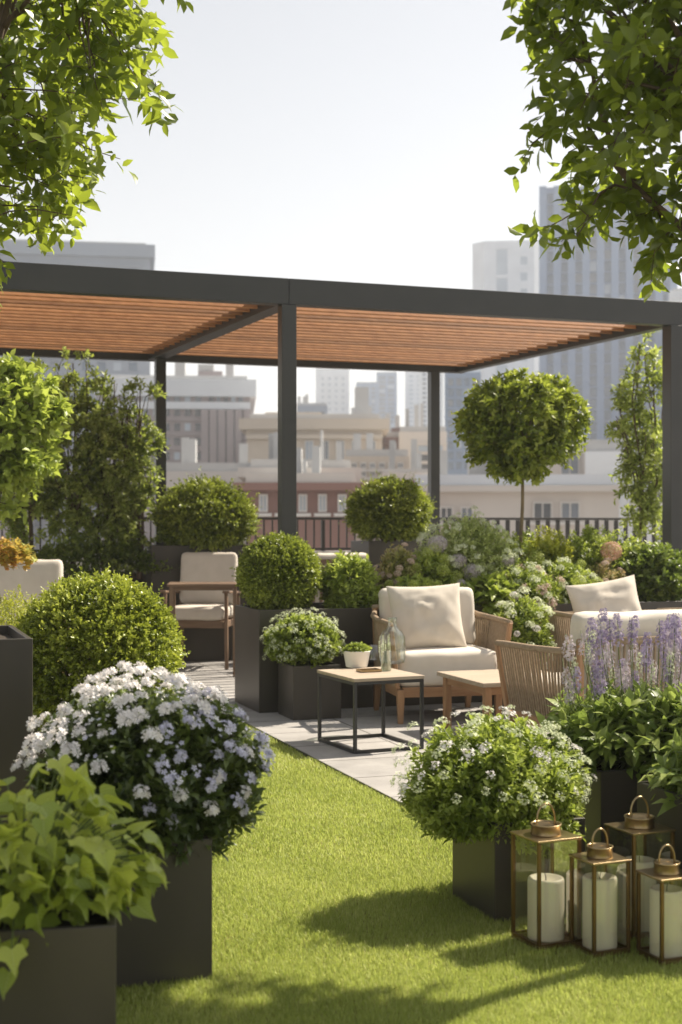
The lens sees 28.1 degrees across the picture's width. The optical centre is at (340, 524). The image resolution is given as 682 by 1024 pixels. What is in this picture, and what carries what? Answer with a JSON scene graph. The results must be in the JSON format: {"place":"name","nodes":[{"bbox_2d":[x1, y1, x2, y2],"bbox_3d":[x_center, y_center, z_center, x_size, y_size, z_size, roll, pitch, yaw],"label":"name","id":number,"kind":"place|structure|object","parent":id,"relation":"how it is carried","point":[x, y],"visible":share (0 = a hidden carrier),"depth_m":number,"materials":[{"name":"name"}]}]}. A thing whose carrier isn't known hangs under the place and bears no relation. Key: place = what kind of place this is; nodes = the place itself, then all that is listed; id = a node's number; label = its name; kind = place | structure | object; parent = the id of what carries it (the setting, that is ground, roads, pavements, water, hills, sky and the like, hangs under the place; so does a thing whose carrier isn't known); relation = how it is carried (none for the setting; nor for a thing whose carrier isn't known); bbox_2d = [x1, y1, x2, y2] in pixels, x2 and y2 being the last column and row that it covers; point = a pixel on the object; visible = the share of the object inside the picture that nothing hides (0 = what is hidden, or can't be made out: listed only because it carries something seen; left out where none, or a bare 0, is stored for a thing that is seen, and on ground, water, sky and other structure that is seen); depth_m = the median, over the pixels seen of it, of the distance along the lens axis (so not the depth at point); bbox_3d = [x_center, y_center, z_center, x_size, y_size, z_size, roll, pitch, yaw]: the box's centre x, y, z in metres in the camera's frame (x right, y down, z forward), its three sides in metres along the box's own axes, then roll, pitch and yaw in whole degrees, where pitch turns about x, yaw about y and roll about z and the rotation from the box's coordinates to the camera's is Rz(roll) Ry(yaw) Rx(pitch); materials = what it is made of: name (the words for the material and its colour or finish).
{"place":"outdoors","nodes":[
{"label":"outdoors","id":0,"kind":"place"},
{"bbox_2d":[0,536,37,604],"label":"maple","id":1,"kind":"object","parent":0,"point":[13,553],"visible":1,"depth_m":9.81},
{"bbox_2d":[0,239,154,552],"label":"office building","id":2,"kind":"structure","parent":0,"point":[116,255],"depth_m":170.58,"materials":[{"name":"concrete"}]},
{"bbox_2d":[63,571,141,647],"bbox_3d":[-3.160,1.020,15.229,1.780,0.960,0.600,0,0,-19],"label":"planter","id":3,"kind":"object","parent":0,"point":[133,580],"visible":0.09,"depth_m":15.20,"materials":[{"name":"metal"}]},
{"bbox_2d":[0,353,66,555],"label":"screen shrub","id":4,"kind":"object","parent":3,"relation":"on","point":[17,527],"visible":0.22,"depth_m":14.89,"materials":[{"name":"green plant"}]},
{"bbox_2d":[39,346,120,577],"bbox_3d":[-2.903,-0.678,14.980,1.021,2.562,0.820,0,0,0],"label":"screen shrub","id":5,"kind":"object","parent":3,"relation":"on","point":[70,482],"visible":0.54,"depth_m":14.85,"materials":[{"name":"green plant"}]},
{"bbox_2d":[63,366,148,576],"bbox_3d":[-2.587,-0.571,14.943,0.908,2.349,0.814,0,0,-15],"label":"screen shrub","id":6,"kind":"object","parent":3,"relation":"on","point":[113,523],"visible":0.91,"depth_m":14.79,"materials":[{"name":"green plant"}]},
{"bbox_2d":[31,537,180,577],"bbox_3d":[-2.631,0.373,14.851,1.842,0.476,0.584,0,0,0],"label":"evergreen","id":7,"kind":"object","parent":3,"relation":"on","point":[89,556],"visible":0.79,"depth_m":14.73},
{"bbox_2d":[94,363,255,544],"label":"office building","id":8,"kind":"structure","parent":0,"point":[207,407],"depth_m":134.80,"materials":[{"name":"concrete"}]},
{"bbox_2d":[28,550,589,571],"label":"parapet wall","id":9,"kind":"structure","parent":0,"point":[314,551],"depth_m":18.16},
{"bbox_2d":[1,517,355,551],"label":"railing","id":10,"kind":"object","parent":9,"relation":"on","point":[322,519],"visible":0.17,"depth_m":18.19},
{"bbox_2d":[382,517,661,547],"bbox_3d":[3.302,0.133,19.497,5.840,0.455,0.075,0,0,-19],"label":"railing","id":11,"kind":"object","parent":9,"relation":"on","point":[557,524],"visible":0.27,"depth_m":19.44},
{"bbox_2d":[69,660,553,801],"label":"terrace paving","id":12,"kind":"structure","parent":0,"point":[377,770],"depth_m":9.97,"materials":[{"name":"stone"}]},
{"bbox_2d":[0,559,64,672],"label":"lounge chair","id":13,"kind":"object","parent":12,"relation":"on","point":[36,577],"visible":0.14,"depth_m":12.93,"materials":[{"name":"fabric"}]},
{"bbox_2d":[142,545,249,661],"bbox_3d":[-1.622,0.865,15.219,1.120,1.270,0.600,0,0,-19],"label":"planter","id":14,"kind":"object","parent":12,"relation":"on","point":[204,644],"visible":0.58,"depth_m":14.90,"materials":[{"name":"metal"}]},
{"bbox_2d":[106,374,170,578],"bbox_3d":[-2.242,-0.519,14.961,0.774,2.244,0.689,0,0,0],"label":"screen shrub","id":15,"kind":"object","parent":14,"relation":"on","point":[140,506],"visible":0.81,"depth_m":14.87,"materials":[{"name":"green plant"}]},
{"bbox_2d":[149,466,261,552],"bbox_3d":[-1.527,-0.129,15.244,1.313,1.047,1.424,0,0,0],"label":"round shrub","id":16,"kind":"object","parent":14,"relation":"on","point":[213,514],"visible":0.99,"depth_m":14.89,"materials":[{"name":"green plant"}]},
{"bbox_2d":[160,552,241,669],"bbox_3d":[-1.462,0.900,14.479,0.735,1.204,0.759,0,0,9],"label":"dining chair","id":17,"kind":"object","parent":12,"relation":"on","point":[205,609],"visible":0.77,"depth_m":14.61,"materials":[{"name":"fabric"}]},
{"bbox_2d":[167,582,237,676],"bbox_3d":[-1.369,1.042,13.600,0.700,0.914,0.516,0,0,-4],"label":"dining table","id":18,"kind":"object","parent":12,"relation":"on","point":[191,586],"visible":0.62,"depth_m":13.38,"materials":[{"name":"brown wood"}]},
{"bbox_2d":[235,605,313,712],"bbox_3d":[-0.558,1.091,11.260,0.460,0.818,0.750,0,0,-19],"label":"planter","id":19,"kind":"object","parent":12,"relation":"on","point":[256,682],"visible":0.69,"depth_m":10.96,"materials":[{"name":"metal"}]},
{"bbox_2d":[229,530,324,609],"bbox_3d":[-0.515,0.416,11.273,0.770,0.742,0.752,0,0,-20],"label":"clipped ball shrub","id":20,"kind":"object","parent":19,"relation":"on","point":[278,571],"visible":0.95,"depth_m":11.06,"materials":[{"name":"green plant"}]},
{"bbox_2d":[278,660,340,720],"bbox_3d":[-0.247,1.292,10.673,0.390,0.415,0.400,0,0,-19],"label":"planter","id":21,"kind":"object","parent":12,"relation":"on","point":[297,692],"visible":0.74,"depth_m":10.49,"materials":[{"name":"metal"}]},
{"bbox_2d":[260,606,346,667],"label":"white flowering plant","id":22,"kind":"object","parent":21,"relation":"on","point":[294,638],"visible":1,"depth_m":10.50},
{"bbox_2d":[311,552,369,601],"bbox_3d":[-0.086,0.900,14.673,0.735,1.204,0.759,0,0,-20],"label":"dining chair","id":23,"kind":"object","parent":12,"relation":"on","point":[325,556],"visible":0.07,"depth_m":14.33,"materials":[{"name":"fabric"}]},
{"bbox_2d":[0,261,681,551],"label":"pergola","id":24,"kind":"object","parent":12,"relation":"on","point":[287,327],"visible":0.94,"depth_m":13.18,"materials":[{"name":"metal"}]},
{"bbox_2d":[317,667,424,753],"bbox_3d":[0.195,1.254,9.279,0.520,0.491,0.620,0,0,-24],"label":"side table","id":25,"kind":"object","parent":12,"relation":"on","point":[353,677],"visible":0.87,"depth_m":9.10,"materials":[{"name":"brown wood"}]},
{"bbox_2d":[343,651,369,667],"bbox_3d":[0.111,0.950,9.641,0.196,0.115,0.196,0,0,-20],"label":"plant pot","id":26,"kind":"object","parent":25,"relation":"on","point":[356,659],"visible":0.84,"depth_m":9.57,"materials":[{"name":"ceramic"}]},
{"bbox_2d":[379,617,405,663],"bbox_3d":[0.370,0.842,9.877,0.195,0.331,0.195,0,0,0],"label":"glass bottle","id":27,"kind":"object","parent":25,"relation":"on","point":[395,628],"visible":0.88,"depth_m":9.93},
{"bbox_2d":[351,541,419,584],"bbox_3d":[0.504,0.845,15.586,0.620,1.310,0.600,0,0,-19],"label":"planter","id":28,"kind":"object","parent":12,"relation":"on","point":[374,550],"visible":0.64,"depth_m":15.27,"materials":[{"name":"metal"}]},
{"bbox_2d":[339,470,436,543],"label":"round shrub","id":29,"kind":"object","parent":28,"relation":"on","point":[390,508],"visible":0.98,"depth_m":15.21,"materials":[{"name":"green plant"}]},
{"bbox_2d":[370,587,512,723],"bbox_3d":[0.745,1.003,10.695,0.982,1.000,0.864,0,0,-12],"label":"lounge chair","id":30,"kind":"object","parent":12,"relation":"on","point":[478,652],"visible":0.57,"depth_m":10.39,"materials":[{"name":"fabric"}]},
{"bbox_2d":[386,583,466,650],"bbox_3d":[0.665,0.720,10.601,0.613,0.520,0.252,0,0,-14],"label":"throw pillow","id":31,"kind":"object","parent":30,"relation":"on","point":[429,616],"visible":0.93,"depth_m":10.53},
{"bbox_2d":[437,669,547,727],"bbox_3d":[1.208,1.295,9.852,0.780,0.410,0.796,0,0,-19],"label":"coffee table","id":32,"kind":"object","parent":12,"relation":"on","point":[486,684],"visible":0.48,"depth_m":9.79,"materials":[{"name":"brown wood"}]},
{"bbox_2d":[304,600,681,708],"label":"planter","id":33,"kind":"object","parent":12,"relation":"on","point":[354,625],"visible":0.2,"depth_m":11.16,"materials":[{"name":"metal"}]},
{"bbox_2d":[317,549,381,608],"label":"leafy light shrub","id":34,"kind":"object","parent":33,"relation":"on","point":[341,588],"visible":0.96,"depth_m":11.29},
{"bbox_2d":[373,542,424,604],"bbox_3d":[0.484,0.464,11.675,0.503,0.624,0.507,0,0,0],"label":"dusty pink sedum","id":35,"kind":"object","parent":33,"relation":"on","point":[388,567],"visible":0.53,"depth_m":11.61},
{"bbox_2d":[385,572,441,586],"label":"lime hydrangea","id":36,"kind":"object","parent":33,"relation":"on","point":[415,580],"visible":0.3,"depth_m":11.38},
{"bbox_2d":[412,543,462,584],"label":"lime hydrangea","id":37,"kind":"object","parent":33,"relation":"on","point":[429,563],"visible":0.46,"depth_m":11.65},
{"bbox_2d":[414,505,525,579],"bbox_3d":[1.098,0.295,12.086,0.942,0.938,0.924,0,0,41],"label":"cream flower mound","id":38,"kind":"object","parent":33,"relation":"on","point":[487,544],"visible":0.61,"depth_m":11.94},
{"bbox_2d":[454,570,522,623],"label":"broad leaved hosta","id":39,"kind":"object","parent":33,"relation":"on","point":[492,589],"visible":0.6,"depth_m":11.56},
{"bbox_2d":[487,547,545,600],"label":"pale flower bush","id":40,"kind":"object","parent":33,"relation":"on","point":[514,572],"visible":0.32,"depth_m":11.87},
{"bbox_2d":[449,367,593,558],"bbox_3d":[1.647,-0.352,12.438,1.309,2.147,1.241,0,0,0],"label":"standard tree","id":41,"kind":"object","parent":33,"relation":"on","point":[505,438],"visible":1,"depth_m":12.14,"materials":[{"name":"green plant"}]},
{"bbox_2d":[500,526,562,569],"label":"leafy filler shrub","id":42,"kind":"object","parent":33,"relation":"on","point":[524,548],"visible":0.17,"depth_m":12.39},
{"bbox_2d":[507,564,567,610],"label":"hydrangea bush","id":43,"kind":"object","parent":33,"relation":"on","point":[549,596],"visible":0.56,"depth_m":11.69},
{"bbox_2d":[523,525,576,596],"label":"yellow green bush","id":44,"kind":"object","parent":33,"relation":"on","point":[557,543],"visible":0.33,"depth_m":12.33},
{"bbox_2d":[528,550,602,603],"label":"mixed flower bush","id":45,"kind":"object","parent":33,"relation":"on","point":[574,576],"visible":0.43,"depth_m":12.04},
{"bbox_2d":[561,524,623,584],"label":"green bush","id":46,"kind":"object","parent":33,"relation":"on","point":[588,531],"visible":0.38,"depth_m":12.47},
{"bbox_2d":[568,525,639,580],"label":"leafy filler shrub","id":47,"kind":"object","parent":33,"relation":"on","point":[625,546],"visible":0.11,"depth_m":12.64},
{"bbox_2d":[582,558,626,582],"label":"russet flower bush","id":48,"kind":"object","parent":33,"relation":"on","point":[603,571],"visible":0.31,"depth_m":12.27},
{"bbox_2d":[613,542,681,601],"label":"dark green shrub","id":49,"kind":"object","parent":33,"relation":"on","point":[659,566],"visible":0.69,"depth_m":12.30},
{"bbox_2d":[492,660,540,711],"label":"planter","id":50,"kind":"object","parent":12,"relation":"on","point":[493,706],"visible":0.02,"depth_m":10.88,"materials":[{"name":"metal"}]},
{"bbox_2d":[487,585,556,669],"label":"hydrangea bush","id":51,"kind":"object","parent":50,"relation":"on","point":[527,616],"visible":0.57,"depth_m":10.84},
{"bbox_2d":[495,609,681,726],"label":"wicker armchair","id":52,"kind":"object","parent":12,"relation":"on","point":[531,689],"visible":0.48,"depth_m":8.48,"materials":[{"name":"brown wood"}]},
{"bbox_2d":[539,608,681,671],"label":"lounge chair","id":53,"kind":"object","parent":12,"relation":"on","point":[559,621],"visible":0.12,"depth_m":10.99,"materials":[{"name":"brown wood"}]},
{"bbox_2d":[565,575,640,613],"bbox_3d":[2.190,0.700,11.220,0.700,0.562,0.240,0,0,-16],"label":"throw pillow","id":54,"kind":"object","parent":53,"relation":"on","point":[616,595],"visible":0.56,"depth_m":11.17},
{"bbox_2d":[297,394,326,413],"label":"office building","id":55,"kind":"structure","parent":0,"point":[305,406],"depth_m":230.05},
{"bbox_2d":[239,387,389,462],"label":"office building","id":56,"kind":"structure","parent":0,"point":[256,429],"depth_m":115.00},
{"bbox_2d":[316,369,348,413],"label":"office building","id":57,"kind":"structure","parent":0,"point":[332,388],"depth_m":520.00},
{"bbox_2d":[0,0,681,426],"label":"sky","id":58,"kind":"structure","parent":0,"point":[360,141],"materials":[{"name":"white"}]},
{"bbox_2d":[356,382,378,413],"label":"office building","id":59,"kind":"structure","parent":0,"point":[373,395],"depth_m":479.94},
{"bbox_2d":[344,433,408,540],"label":"office building","id":60,"kind":"structure","parent":0,"point":[369,460],"depth_m":98.01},
{"bbox_2d":[376,372,396,431],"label":"office building","id":61,"kind":"structure","parent":0,"point":[387,381],"depth_m":499.90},
{"bbox_2d":[116,721,681,1023],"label":"lawn grass","id":62,"kind":"structure","parent":0,"point":[578,979],"depth_m":4.78,"materials":[{"name":"plant"}]},
{"bbox_2d":[453,815,584,921],"bbox_3d":[0.693,1.313,5.358,0.385,0.373,0.390,0,0,-19],"label":"planter","id":63,"kind":"object","parent":62,"relation":"on","point":[481,875],"visible":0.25,"depth_m":5.16,"materials":[{"name":"metal"}]},
{"bbox_2d":[389,705,596,858],"bbox_3d":[0.603,1.002,5.398,0.822,0.560,0.793,0,0,0],"label":"white flowering bush","id":64,"kind":"object","parent":63,"relation":"on","point":[441,802],"visible":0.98,"depth_m":5.19,"materials":[{"name":"plant"}]},
{"bbox_2d":[604,796,675,939],"bbox_3d":[1.093,1.241,4.995,0.186,0.494,0.186,0,0,-23],"label":"lantern","id":65,"kind":"object","parent":62,"relation":"on","point":[656,837],"visible":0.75,"depth_m":4.96,"materials":[{"name":"brown metal"}]},
{"bbox_2d":[626,855,655,931],"bbox_3d":[1.093,1.343,4.995,0.120,0.264,0.120,0,0,10],"label":"pillar candle","id":66,"kind":"object","parent":65,"relation":"in","point":[644,862],"visible":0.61,"depth_m":4.94,"materials":[{"name":"wax"}]},
{"bbox_2d":[635,844,681,965],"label":"lantern","id":67,"kind":"object","parent":62,"relation":"on","point":[663,870],"visible":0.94,"depth_m":4.67,"materials":[{"name":"brown metal"}]},
{"bbox_2d":[649,883,681,958],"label":"pillar candle","id":68,"kind":"object","parent":67,"relation":"in","point":[672,921],"visible":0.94,"depth_m":4.64,"materials":[{"name":"wax"}]},
{"bbox_2d":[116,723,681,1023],"bbox_3d":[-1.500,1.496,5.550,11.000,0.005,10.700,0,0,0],"label":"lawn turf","id":69,"kind":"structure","parent":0,"point":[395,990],"depth_m":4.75,"materials":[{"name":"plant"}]},
{"bbox_2d":[0,625,32,823],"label":"planter","id":70,"kind":"object","parent":69,"relation":"on","point":[16,678],"visible":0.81,"depth_m":5.59,"materials":[{"name":"metal"}]},
{"bbox_2d":[0,0,193,310],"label":"broadleaf tree","id":71,"kind":"object","parent":70,"relation":"on","point":[52,138],"visible":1,"depth_m":5.81,"materials":[{"name":"green plant"}]},
{"bbox_2d":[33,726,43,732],"bbox_3d":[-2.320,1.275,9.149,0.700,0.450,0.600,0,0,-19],"label":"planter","id":72,"kind":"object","parent":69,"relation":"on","point":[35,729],"depth_m":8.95,"materials":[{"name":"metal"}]},
{"bbox_2d":[0,584,66,666],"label":"feathery shrub","id":73,"kind":"object","parent":72,"relation":"on","point":[5,601],"visible":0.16,"depth_m":9.02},
{"bbox_2d":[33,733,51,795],"bbox_3d":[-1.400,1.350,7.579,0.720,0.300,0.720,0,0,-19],"label":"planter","id":74,"kind":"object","parent":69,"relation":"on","point":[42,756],"depth_m":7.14,"materials":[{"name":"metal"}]},
{"bbox_2d":[13,566,190,731],"bbox_3d":[-1.344,0.733,7.500,1.049,1.056,1.046,0,0,0],"label":"box hedge","id":75,"kind":"object","parent":74,"relation":"on","point":[89,609],"visible":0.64,"depth_m":7.21,"materials":[{"name":"green plant"}]},
{"bbox_2d":[0,894,115,1023],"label":"planter","id":76,"kind":"object","parent":69,"relation":"on","point":[67,975],"visible":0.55,"depth_m":3.53,"materials":[{"name":"metal"}]},
{"bbox_2d":[0,755,169,1000],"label":"lime vine","id":77,"kind":"object","parent":76,"relation":"on","point":[49,868],"visible":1,"depth_m":3.63,"materials":[{"name":"plant"}]},
{"bbox_2d":[25,818,211,988],"bbox_3d":[-0.772,1.265,4.628,0.560,0.470,0.520,0,0,-19],"label":"planter","id":78,"kind":"object","parent":69,"relation":"on","point":[173,942],"visible":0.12,"depth_m":4.43,"materials":[{"name":"metal"}]},
{"bbox_2d":[10,660,275,866],"bbox_3d":[-0.656,0.805,4.664,0.875,0.657,0.849,0,0,0],"label":"flowering bush","id":79,"kind":"object","parent":78,"relation":"on","point":[178,764],"visible":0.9,"depth_m":4.46,"materials":[{"name":"plant"}]},
{"bbox_2d":[222,710,405,807],"bbox_3d":[-2.896,1.488,7.342,6.004,0.022,5.442,0,0,-19],"label":"kerb strip","id":80,"kind":"object","parent":69,"relation":"on","point":[307,755],"visible":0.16,"depth_m":8.42,"materials":[{"name":"metal"}]},
{"bbox_2d":[510,803,581,950],"bbox_3d":[0.732,1.241,4.873,0.186,0.494,0.186,0,0,-25],"label":"lantern","id":81,"kind":"object","parent":69,"relation":"on","point":[563,844],"visible":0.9,"depth_m":4.86,"materials":[{"name":"brown metal"}]},
{"bbox_2d":[527,873,563,942],"bbox_3d":[0.732,1.361,4.873,0.131,0.230,0.131,0,0,-42],"label":"pillar candle","id":82,"kind":"object","parent":81,"relation":"in","point":[552,908],"visible":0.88,"depth_m":4.82,"materials":[{"name":"wax"}]},
{"bbox_2d":[568,828,631,957],"bbox_3d":[0.906,1.275,4.775,0.158,0.425,0.158,0,0,-23],"label":"lantern","id":83,"kind":"object","parent":69,"relation":"on","point":[618,866],"visible":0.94,"depth_m":4.75,"materials":[{"name":"brown metal"}]},
{"bbox_2d":[582,872,616,950],"bbox_3d":[0.906,1.346,4.775,0.120,0.260,0.120,0,0,-33],"label":"pillar candle","id":84,"kind":"object","parent":83,"relation":"in","point":[606,911],"visible":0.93,"depth_m":4.73,"materials":[{"name":"wax"}]},
{"bbox_2d":[570,755,651,873],"bbox_3d":[1.243,1.250,5.896,0.620,0.500,0.600,0,0,-19],"label":"planter","id":85,"kind":"object","parent":69,"relation":"on","point":[612,795],"visible":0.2,"depth_m":5.54,"materials":[{"name":"metal"}]},
{"bbox_2d":[529,678,681,781],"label":"leafy perennial","id":86,"kind":"object","parent":85,"relation":"on","point":[650,726],"visible":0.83,"depth_m":5.61,"materials":[{"name":"plant"}]},
{"bbox_2d":[554,608,681,756],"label":"lavender plant","id":87,"kind":"object","parent":85,"relation":"on","point":[673,645],"visible":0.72,"depth_m":5.82,"materials":[{"name":"plant"}]},
{"bbox_2d":[637,781,681,868],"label":"planter","id":88,"kind":"object","parent":69,"relation":"on","point":[671,818],"visible":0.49,"depth_m":5.15,"materials":[{"name":"metal"}]},
{"bbox_2d":[639,728,681,816],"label":"leafy perennial","id":89,"kind":"object","parent":88,"relation":"on","point":[667,775],"visible":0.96,"depth_m":5.11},
{"bbox_2d":[405,371,418,426],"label":"office building","id":90,"kind":"structure","parent":0,"point":[411,389],"depth_m":520.01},
{"bbox_2d":[419,372,442,425],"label":"office building","id":91,"kind":"structure","parent":0,"point":[423,387],"depth_m":420.06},
{"bbox_2d":[445,369,480,474],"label":"office building","id":92,"kind":"structure","parent":0,"point":[457,385],"depth_m":180.02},
{"bbox_2d":[472,240,538,425],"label":"office building","id":93,"kind":"structure","parent":0,"point":[510,266],"depth_m":330.04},
{"bbox_2d":[496,249,506,273],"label":"window","id":94,"kind":"structure","parent":93,"relation":"in","point":[501,255],"depth_m":330.06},
{"bbox_2d":[500,0,681,301],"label":"dark leaved tree","id":95,"kind":"object","parent":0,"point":[635,72],"visible":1,"depth_m":5.22,"materials":[{"name":"green plant"}]},
{"bbox_2d":[539,183,677,442],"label":"office building","id":96,"kind":"structure","parent":0,"point":[602,268],"depth_m":239.91,"materials":[{"name":"concrete"}]},
{"bbox_2d":[585,427,661,545],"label":"office building","id":97,"kind":"structure","parent":0,"point":[600,458],"depth_m":84.63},
{"bbox_2d":[603,331,661,543],"bbox_3d":[3.141,-0.715,14.211,0.922,2.732,0.852,0,0,0],"label":"slender tree","id":98,"kind":"object","parent":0,"point":[648,500],"visible":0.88,"depth_m":14.11,"materials":[{"name":"green plant"}]},
{"bbox_3d":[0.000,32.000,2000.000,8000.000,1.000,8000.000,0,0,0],"label":"ground","id":99,"kind":"structure","parent":0,"visible":0},
{"bbox_2d":[166,438,250,543],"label":"office building","id":100,"kind":"structure","parent":99,"relation":"on","point":[189,465],"depth_m":78.36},
{"bbox_2d":[238,432,311,480],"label":"office building","id":101,"kind":"structure","parent":99,"relation":"on","point":[270,465],"depth_m":72.33,"materials":[{"name":"concrete"}]},
{"bbox_2d":[232,446,364,550],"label":"office building","id":102,"kind":"structure","parent":99,"relation":"on","point":[319,494],"depth_m":62.00,"materials":[{"name":"brick"}]},
{"bbox_2d":[307,430,361,482],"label":"office building","id":103,"kind":"structure","parent":99,"relation":"on","point":[339,465],"depth_m":80.30,"materials":[{"name":"concrete"}]},
{"bbox_2d":[369,406,399,448],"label":"office building","id":104,"kind":"structure","parent":99,"relation":"on","point":[393,434],"depth_m":125.65,"materials":[{"name":"concrete"}]},
{"bbox_2d":[382,439,427,540],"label":"office building","id":105,"kind":"structure","parent":99,"relation":"on","point":[416,461],"depth_m":75.88,"materials":[{"name":"concrete"}]},
{"bbox_2d":[399,403,446,468],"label":"office building","id":106,"kind":"structure","parent":99,"relation":"on","point":[407,433],"depth_m":122.07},
{"bbox_2d":[415,450,629,546],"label":"office building","id":107,"kind":"structure","parent":99,"relation":"on","point":[571,496],"depth_m":65.79,"materials":[{"name":"concrete"}]},
{"bbox_2d":[530,502,554,524],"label":"window","id":108,"kind":"structure","parent":107,"relation":"in","point":[540,509],"depth_m":65.81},
{"bbox_2d":[560,502,583,524],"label":"window","id":109,"kind":"structure","parent":107,"relation":"in","point":[567,509],"depth_m":65.71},
{"bbox_2d":[543,440,613,473],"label":"office building","id":110,"kind":"structure","parent":99,"relation":"on","point":[576,464],"depth_m":89.75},
{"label":"planter","id":111,"kind":"object","parent":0,"visible":0},
{"bbox_2d":[0,348,76,524],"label":"pale leaved tree","id":112,"kind":"object","parent":111,"relation":"on","point":[34,415],"visible":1,"depth_m":10.80,"materials":[{"name":"green plant"}]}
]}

